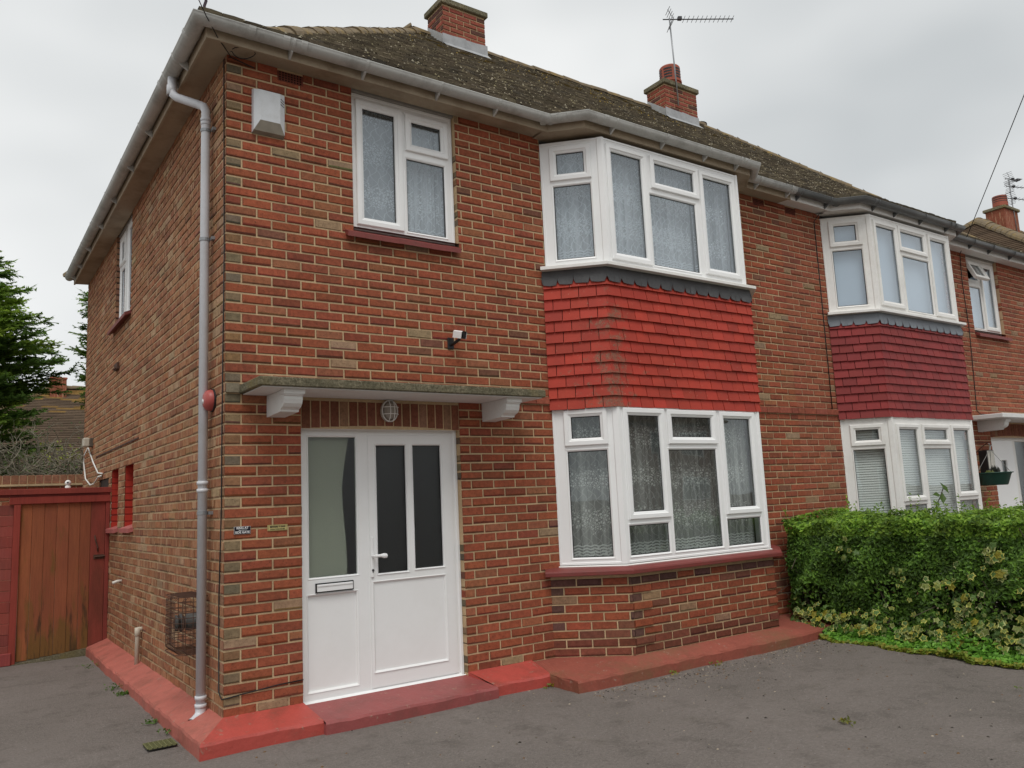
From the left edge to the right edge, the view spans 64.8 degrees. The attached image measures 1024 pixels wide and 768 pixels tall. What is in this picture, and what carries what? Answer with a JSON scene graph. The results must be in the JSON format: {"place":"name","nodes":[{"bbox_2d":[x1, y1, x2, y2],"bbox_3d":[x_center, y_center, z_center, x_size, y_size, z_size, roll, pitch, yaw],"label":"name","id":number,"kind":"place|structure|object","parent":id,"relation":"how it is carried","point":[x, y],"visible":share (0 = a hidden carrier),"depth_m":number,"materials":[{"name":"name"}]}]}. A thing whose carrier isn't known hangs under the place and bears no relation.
{"place":"outdoors","nodes":[
{"label":"outdoors","id":0,"kind":"place"},
{"bbox_2d":[0,377,84,474],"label":"neighbouring house","id":1,"kind":"structure","parent":0,"point":[66,410],"depth_m":25.46,"materials":[{"name":"brick"}]},
{"bbox_2d":[0,602,1023,767],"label":"driveway ground","id":2,"kind":"structure","parent":0,"point":[67,713],"depth_m":5.54,"materials":[{"name":"grey asphalt"}]},
{"bbox_2d":[0,505,13,666],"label":"boarded fence","id":3,"kind":"object","parent":2,"relation":"on","point":[6,517],"visible":1,"depth_m":8.94,"materials":[{"name":"red wood"}]},
{"bbox_2d":[0,250,79,475],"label":"conifer tree","id":4,"kind":"object","parent":2,"relation":"on","point":[13,395],"visible":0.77,"depth_m":15.81,"materials":[{"name":"green plant"}]},
{"bbox_2d":[0,474,82,621],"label":"garden wall","id":5,"kind":"structure","parent":2,"relation":"on","point":[32,482],"depth_m":12.79,"materials":[{"name":"red brick"}]},
{"bbox_2d":[0,416,83,475],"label":"bare shrub","id":6,"kind":"object","parent":2,"relation":"on","point":[51,462],"visible":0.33,"depth_m":13.67,"materials":[{"name":"grey plant"}]},
{"bbox_2d":[11,646,85,665],"bbox_3d":[-5.193,3.083,9.236,0.930,0.125,0.340,3,-10,-35],"label":"gate threshold","id":7,"kind":"object","parent":2,"relation":"on","point":[76,653],"visible":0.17,"depth_m":9.10,"materials":[{"name":"concrete"}]},
{"bbox_2d":[62,288,87,408],"bbox_3d":[-7.778,0.557,17.297,3.448,7.607,3.358,3,-10,-35],"label":"conifer tree","id":8,"kind":"object","parent":2,"relation":"on","point":[82,377],"visible":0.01,"depth_m":16.75,"materials":[{"name":"green plant"}]},
{"bbox_2d":[104,683,122,689],"bbox_3d":[-3.644,2.768,7.404,0.188,0.056,0.255,3,-10,-35],"label":"weed","id":9,"kind":"object","parent":2,"relation":"on","point":[113,687],"visible":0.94,"depth_m":7.36,"materials":[{"name":"green plant"}]},
{"bbox_2d":[113,690,128,695],"bbox_3d":[-3.420,2.725,7.119,0.180,0.048,0.179,3,-10,-35],"label":"weed","id":10,"kind":"object","parent":2,"relation":"on","point":[124,692],"visible":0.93,"depth_m":7.10,"materials":[{"name":"green plant"}]},
{"bbox_2d":[141,717,157,723],"bbox_3d":[-2.702,2.541,6.087,0.157,0.041,0.128,-3,-8,1],"label":"weed","id":11,"kind":"object","parent":2,"relation":"on","point":[150,721],"visible":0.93,"depth_m":6.08,"materials":[{"name":"green plant"}]},
{"bbox_2d":[143,738,177,750],"bbox_3d":[-2.398,2.456,5.501,0.190,0.014,0.171,3,-10,-35],"label":"drain grate","id":12,"kind":"object","parent":2,"relation":"on","point":[158,744],"visible":1,"depth_m":5.48,"materials":[{"name":"green metal"}]},
{"bbox_2d":[156,728,170,734],"bbox_3d":[-2.483,2.486,5.779,0.112,0.036,0.160,3,-10,-35],"label":"weed","id":13,"kind":"object","parent":2,"relation":"on","point":[166,731],"visible":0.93,"depth_m":5.78,"materials":[{"name":"green plant"}]},
{"bbox_2d":[63,0,841,761],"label":"semi detached house","id":14,"kind":"structure","parent":2,"relation":"on","point":[415,558],"depth_m":7.05,"materials":[{"name":"red brick"}]},
{"bbox_2d":[0,487,111,665],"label":"side gate","id":15,"kind":"structure","parent":14,"relation":"attached to","point":[84,597],"depth_m":9.24,"materials":[{"name":"wood"}]},
{"bbox_2d":[65,480,70,487],"bbox_3d":[-5.182,1.168,9.420,0.067,0.094,0.067,-6,-9,21],"label":"ball camera","id":16,"kind":"object","parent":15,"relation":"on","point":[67,483],"visible":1,"depth_m":9.40,"materials":[{"name":"white plastic"}]},
{"bbox_2d":[82,438,93,446],"bbox_3d":[-5.790,0.800,11.015,0.125,0.120,0.150,3,-10,-35],"label":"security light","id":17,"kind":"object","parent":14,"relation":"attached to","point":[87,442],"visible":1,"depth_m":10.96,"materials":[{"name":"beige plastic"}]},
{"bbox_2d":[83,448,101,485],"bbox_3d":[-5.650,1.094,10.856,0.030,0.541,1.598,3,-10,-35],"label":"white cable","id":18,"kind":"object","parent":14,"relation":"attached to","point":[85,472],"visible":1,"depth_m":11.27,"materials":[{"name":"plastic"}]},
{"bbox_2d":[88,448,102,473],"bbox_3d":[-5.524,1.010,10.689,0.023,0.432,1.228,3,-10,-35],"label":"white cable","id":19,"kind":"object","parent":14,"relation":"attached to","point":[93,462],"visible":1,"depth_m":10.79,"materials":[{"name":"plastic"}]},
{"bbox_2d":[112,362,119,370],"bbox_3d":[-4.714,-0.198,9.582,0.077,0.103,0.200,3,-10,-35],"label":"wall vent","id":20,"kind":"object","parent":14,"relation":"attached to","point":[116,367],"depth_m":9.52,"materials":[{"name":"metal"}]},
{"bbox_2d":[112,579,121,583],"bbox_3d":[-4.283,2.147,8.756,0.032,0.045,0.106,-10,-11,43],"label":"overflow pipe","id":21,"kind":"object","parent":14,"relation":"attached to","point":[116,581],"visible":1,"depth_m":8.75,"materials":[{"name":"white plastic"}]},
{"bbox_2d":[107,219,132,334],"bbox_3d":[-4.608,-1.300,9.609,0.180,1.255,1.190,3,-10,-35],"label":"window","id":22,"kind":"structure","parent":14,"relation":"in","point":[126,240],"depth_m":9.69,"materials":[{"name":"white plastic"}]},
{"bbox_2d":[134,627,142,664],"bbox_3d":[-3.595,2.541,7.763,0.071,0.394,0.052,3,-10,-35],"label":"waste pipe","id":23,"kind":"object","parent":14,"relation":"attached to","point":[137,641],"visible":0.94,"depth_m":7.75,"materials":[{"name":"white plastic"}]},
{"bbox_2d":[165,591,207,655],"bbox_3d":[-2.440,1.783,6.028,0.218,0.410,0.466,3,-10,-35],"label":"flue guard","id":24,"kind":"object","parent":14,"relation":"attached to","point":[181,622],"visible":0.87,"depth_m":5.97,"materials":[{"name":"metal"}]},
{"bbox_2d":[202,389,216,411],"bbox_3d":[-2.271,0.122,6.032,0.082,0.176,0.176,3,-10,-35],"label":"bell sounder","id":25,"kind":"object","parent":14,"relation":"attached to","point":[209,400],"visible":1,"depth_m":5.98,"materials":[{"name":"red plastic"}]},
{"bbox_2d":[199,0,230,56],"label":"drop wire","id":26,"kind":"object","parent":14,"relation":"attached to","point":[212,27],"visible":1,"depth_m":5.88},
{"bbox_2d":[234,526,250,534],"bbox_3d":[-1.917,1.039,5.737,0.116,0.054,0.008,3,-10,-35],"label":"ring sign","id":27,"kind":"object","parent":14,"relation":"attached to","point":[243,530],"visible":1,"depth_m":5.74,"materials":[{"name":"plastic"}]},
{"bbox_2d":[230,47,255,58],"bbox_3d":[-2.037,-2.505,6.120,0.181,0.071,0.075,3,-10,-35],"label":"wire loop","id":28,"kind":"object","parent":14,"relation":"hanging from","point":[241,58],"visible":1,"depth_m":6.12,"materials":[{"name":"black plastic"}]},
{"bbox_2d":[218,57,303,699],"bbox_3d":[-1.855,-0.164,5.989,0.585,4.718,0.107,1,-9,-25],"label":"telephone cable","id":29,"kind":"object","parent":14,"relation":"attached to","point":[222,377],"visible":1,"depth_m":5.85,"materials":[{"name":"black plastic"}]},
{"bbox_2d":[251,89,284,139],"bbox_3d":[-1.889,-2.108,6.276,0.250,0.360,0.075,3,-10,-35],"label":"alarm box","id":30,"kind":"object","parent":14,"relation":"attached to","point":[268,114],"visible":1,"depth_m":6.24,"materials":[{"name":"white plastic"}]},
{"bbox_2d":[267,524,287,530],"bbox_3d":[-1.709,1.046,5.883,0.147,0.042,0.006,3,-10,-35],"label":"dog sign","id":31,"kind":"object","parent":14,"relation":"attached to","point":[277,527],"visible":1,"depth_m":5.88,"materials":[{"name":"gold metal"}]},
{"bbox_2d":[362,110,394,222],"bbox_3d":[-1.210,-1.820,6.989,0.420,1.160,0.005,3,-10,-35],"label":"net curtain","id":32,"kind":"object","parent":14,"relation":"hanging from","point":[378,172],"visible":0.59,"depth_m":7.04,"materials":[{"name":"fabric"}]},
{"bbox_2d":[301,428,465,704],"bbox_3d":[-0.974,1.370,6.364,1.414,2.086,0.183,3,-10,-35],"label":"front door","id":33,"kind":"structure","parent":14,"relation":"in","point":[382,598],"depth_m":6.38,"materials":[{"name":"white plastic"}]},
{"bbox_2d":[380,400,398,421],"bbox_3d":[-0.979,0.215,6.495,0.146,0.180,0.094,3,-10,-35],"label":"bulkhead lamp","id":34,"kind":"object","parent":14,"relation":"attached to","point":[390,410],"visible":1,"depth_m":6.47,"materials":[{"name":"white glass"}]},
{"bbox_2d":[345,93,460,252],"bbox_3d":[-0.953,-1.802,6.957,1.074,1.307,0.180,3,-10,-35],"label":"window","id":35,"kind":"structure","parent":14,"relation":"in","point":[403,117],"depth_m":6.99,"materials":[{"name":"white plastic"}]},
{"bbox_2d":[407,124,443,236],"bbox_3d":[-0.837,-1.799,7.249,0.470,1.160,0.041,3,-10,-35],"label":"net curtain","id":36,"kind":"object","parent":14,"relation":"hanging from","point":[425,198],"visible":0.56,"depth_m":7.29,"materials":[{"name":"fabric"}]},
{"bbox_2d":[447,330,466,349],"bbox_3d":[-0.469,-0.387,6.902,0.201,0.154,0.062,-11,-11,44],"label":"security camera","id":37,"kind":"object","parent":14,"relation":"attached to","point":[459,335],"visible":1,"depth_m":6.89,"materials":[{"name":"white plastic"}]},
{"bbox_2d":[554,152,593,258],"bbox_3d":[0.601,-1.725,7.875,0.520,1.180,0.022,-4,-8,10],"label":"net curtain","id":38,"kind":"object","parent":14,"relation":"hanging from","point":[574,222],"visible":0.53,"depth_m":7.86,"materials":[{"name":"fabric"}]},
{"bbox_2d":[569,417,612,556],"bbox_3d":[0.711,0.944,7.482,0.520,1.380,0.023,-4,-8,10],"label":"net curtain","id":39,"kind":"object","parent":14,"relation":"hanging from","point":[584,485],"visible":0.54,"depth_m":7.46,"materials":[{"name":"fabric"}]},
{"bbox_2d":[539,137,755,296],"bbox_3d":[1.553,-1.663,8.429,3.016,1.296,0.620,3,-10,-35],"label":"bay window","id":40,"kind":"structure","parent":14,"relation":"in","point":[596,152],"depth_m":7.86,"materials":[{"name":"white plastic"}]},
{"bbox_2d":[611,153,693,271],"bbox_3d":[1.389,-1.714,8.205,1.240,1.180,0.041,3,-10,-35],"label":"net curtain","id":41,"kind":"object","parent":14,"relation":"hanging from","point":[671,233],"visible":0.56,"depth_m":8.22,"materials":[{"name":"fabric"}]},
{"bbox_2d":[552,406,771,566],"bbox_3d":[1.662,1.023,8.066,2.888,1.503,0.567,3,-10,-35],"label":"bay window","id":42,"kind":"structure","parent":14,"relation":"in","point":[613,439],"depth_m":7.46,"materials":[{"name":"white plastic"}]},
{"bbox_2d":[628,416,717,554],"bbox_3d":[1.511,0.956,7.822,1.240,1.380,0.040,3,-10,-35],"label":"net curtain","id":43,"kind":"object","parent":14,"relation":"hanging from","point":[678,429],"visible":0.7,"depth_m":7.86,"materials":[{"name":"fabric"}]},
{"bbox_2d":[688,174,730,271],"bbox_3d":[2.143,-1.673,8.730,0.580,1.180,0.025,3,-10,-34],"label":"net curtain","id":44,"kind":"object","parent":14,"relation":"hanging from","point":[720,250],"visible":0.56,"depth_m":8.79,"materials":[{"name":"fabric"}]},
{"bbox_2d":[719,192,730,271],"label":"net curtain","id":45,"kind":"object","parent":14,"relation":"hanging from","point":[724,241],"visible":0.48,"depth_m":9.20,"materials":[{"name":"fabric"}]},
{"bbox_2d":[708,419,753,545],"bbox_3d":[2.266,0.997,8.347,0.580,1.380,0.026,3,-10,-34],"label":"net curtain","id":46,"kind":"object","parent":14,"relation":"hanging from","point":[733,437],"visible":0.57,"depth_m":8.40,"materials":[{"name":"fabric"}]},
{"bbox_2d":[743,420,754,542],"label":"net curtain","id":47,"kind":"object","parent":14,"relation":"hanging from","point":[748,484],"visible":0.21,"depth_m":8.61,"materials":[{"name":"fabric"}]},
{"bbox_2d":[578,63,1023,617],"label":"semi detached house","id":48,"kind":"structure","parent":2,"relation":"on","point":[894,368],"depth_m":10.50,"materials":[{"name":"red brick"}]},
{"bbox_2d":[663,6,733,105],"bbox_3d":[3.330,-5.753,14.189,1.285,1.792,0.260,-2,-8,-5],"label":"tv aerial","id":49,"kind":"object","parent":48,"relation":"attached to","point":[679,18],"visible":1,"depth_m":14.23,"materials":[{"name":"metal"}]},
{"bbox_2d":[814,213,832,408],"bbox_3d":[4.155,-1.027,10.153,0.505,2.724,0.077,-5,-8,16],"label":"eaves cable","id":50,"kind":"object","parent":48,"relation":"on","point":[822,309],"visible":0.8,"depth_m":10.18,"materials":[{"name":"black plastic"}]},
{"bbox_2d":[833,225,866,305],"bbox_3d":[4.317,-1.531,10.414,0.389,1.180,0.389,3,-10,-35],"label":"roller blind","id":51,"kind":"object","parent":48,"relation":"attached to","point":[849,276],"visible":0.4,"depth_m":10.39,"materials":[{"name":"white fabric"}]},
{"bbox_2d":[854,430,889,513],"bbox_3d":[4.426,1.133,10.012,0.530,1.347,0.009,-4,-8,10],"label":"venetian blind","id":52,"kind":"object","parent":48,"relation":"attached to","point":[869,489],"visible":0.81,"depth_m":10.00,"materials":[{"name":"white plastic"}]},
{"bbox_2d":[819,214,966,327],"bbox_3d":[5.272,-1.464,11.009,3.016,1.296,0.620,3,-10,-35],"label":"bay window","id":53,"kind":"structure","parent":48,"relation":"in","point":[865,225],"depth_m":10.39,"materials":[{"name":"white plastic"}]},
{"bbox_2d":[840,417,982,513],"bbox_3d":[5.380,1.222,10.645,2.888,1.503,0.567,3,-10,-35],"label":"bay window","id":54,"kind":"structure","parent":48,"relation":"in","point":[888,428],"depth_m":10.03,"materials":[{"name":"white plastic"}]},
{"bbox_2d":[876,227,947,313],"bbox_3d":[5.348,-1.508,10.903,1.890,1.180,0.001,3,-10,-35],"label":"roller blind","id":55,"kind":"object","parent":48,"relation":"attached to","point":[917,286],"visible":0.6,"depth_m":10.95,"materials":[{"name":"white fabric"}]},
{"bbox_2d":[899,430,972,513],"bbox_3d":[5.476,1.156,10.512,1.850,1.347,0.009,3,-10,-35],"label":"venetian blind","id":56,"kind":"object","parent":48,"relation":"hanging from","point":[907,447],"visible":0.33,"depth_m":10.57,"materials":[{"name":"white plastic"}]},
{"bbox_2d":[954,431,973,509],"bbox_3d":[6.310,1.234,11.319,0.009,1.347,0.530,-4,-8,10],"label":"venetian blind","id":57,"kind":"object","parent":48,"relation":"attached to","point":[967,462],"visible":0.23,"depth_m":11.15,"materials":[{"name":"white plastic"}]},
{"bbox_2d":[959,254,984,414],"bbox_3d":[7.199,-0.765,12.449,0.705,2.501,0.030,3,-10,-35],"label":"wall cable","id":58,"kind":"object","parent":48,"relation":"attached to","point":[970,338],"depth_m":12.29,"materials":[{"name":"black plastic"}]},
{"bbox_2d":[969,269,992,328],"bbox_3d":[7.429,-1.370,12.923,0.920,1.150,0.001,3,-10,-35],"label":"roller blind","id":59,"kind":"object","parent":48,"relation":"attached to","point":[976,308],"visible":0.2,"depth_m":12.93,"materials":[{"name":"white fabric"}]},
{"bbox_2d":[978,450,995,472],"bbox_3d":[7.036,1.172,11.941,0.220,0.380,0.128,3,-10,-35],"label":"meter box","id":60,"kind":"object","parent":48,"relation":"attached to","point":[987,465],"visible":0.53,"depth_m":11.88,"materials":[{"name":"plastic"}]},
{"bbox_2d":[965,257,1012,340],"bbox_3d":[7.544,-1.351,12.822,1.074,1.306,0.228,3,-10,-35],"label":"window","id":61,"kind":"structure","parent":48,"relation":"in","point":[978,273],"depth_m":12.84,"materials":[{"name":"white plastic"}]},
{"bbox_2d":[960,95,1023,253],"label":"overhead wire","id":62,"kind":"object","parent":48,"relation":"attached to","point":[995,165],"visible":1,"depth_m":10.82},
{"bbox_2d":[991,437,1023,516],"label":"front door","id":63,"kind":"structure","parent":48,"relation":"in","point":[1010,451],"depth_m":12.60,"materials":[{"name":"white plastic"}]},
{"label":"basket bracket","id":64,"kind":"object","parent":48,"relation":"attached to","visible":0},
{"bbox_2d":[978,443,1013,485],"bbox_3d":[6.851,1.143,11.525,0.510,0.596,0.510,3,-10,-35],"label":"hanging basket","id":65,"kind":"object","parent":64,"relation":"hanging from","point":[994,475],"visible":0.9,"depth_m":11.34,"materials":[{"name":"green plastic"}]},
{"bbox_2d":[832,715,855,725],"bbox_3d":[2.185,2.195,5.266,0.105,0.042,0.146,3,-10,-35],"label":"weed","id":66,"kind":"object","parent":2,"relation":"on","point":[844,719],"visible":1,"depth_m":5.27,"materials":[{"name":"green plant"}]},
{"bbox_2d":[830,614,1022,656],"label":"hedge bed","id":67,"kind":"object","parent":2,"relation":"on","point":[1012,645],"depth_m":8.34,"materials":[{"name":"soil"}]},
{"bbox_2d":[778,491,1023,645],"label":"privet hedge","id":68,"kind":"object","parent":67,"relation":"on","point":[919,545],"visible":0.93,"depth_m":7.83,"materials":[{"name":"green plant"}]},
{"bbox_2d":[790,536,1023,655],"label":"variegated ivy","id":69,"kind":"object","parent":68,"relation":"attached to","point":[980,629],"visible":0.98,"depth_m":7.32,"materials":[{"name":"green plant"}]},
{"bbox_2d":[933,483,948,511],"bbox_3d":[5.146,1.394,9.704,0.398,0.425,0.118,3,-10,-35],"label":"straggling shoot","id":70,"kind":"object","parent":68,"relation":"part of","point":[942,497],"visible":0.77,"depth_m":9.72,"materials":[{"name":"green plant"}]},
{"bbox_2d":[818,615,1023,668],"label":"weeds","id":71,"kind":"object","parent":67,"relation":"on","point":[1014,659],"visible":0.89,"depth_m":7.25,"materials":[{"name":"green plant"}]},
{"bbox_2d":[0,0,1023,390],"label":"sky","id":72,"kind":"structure","parent":0,"point":[915,104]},
{"bbox_2d":[255,640,1019,767],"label":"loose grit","id":73,"kind":"object","parent":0,"point":[719,690],"visible":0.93,"depth_m":6.50,"materials":[{"name":"grey gravel"}]},
{"bbox_2d":[963,194,1023,251],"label":"neighbouring house","id":74,"kind":"structure","parent":0,"point":[997,225],"depth_m":21.23,"materials":[{"name":"brick"}]},
{"bbox_2d":[1003,171,1023,231],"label":"tv aerial","id":75,"kind":"object","parent":74,"relation":"attached to","point":[1013,186],"visible":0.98,"depth_m":22.04,"materials":[{"name":"metal"}]}
]}

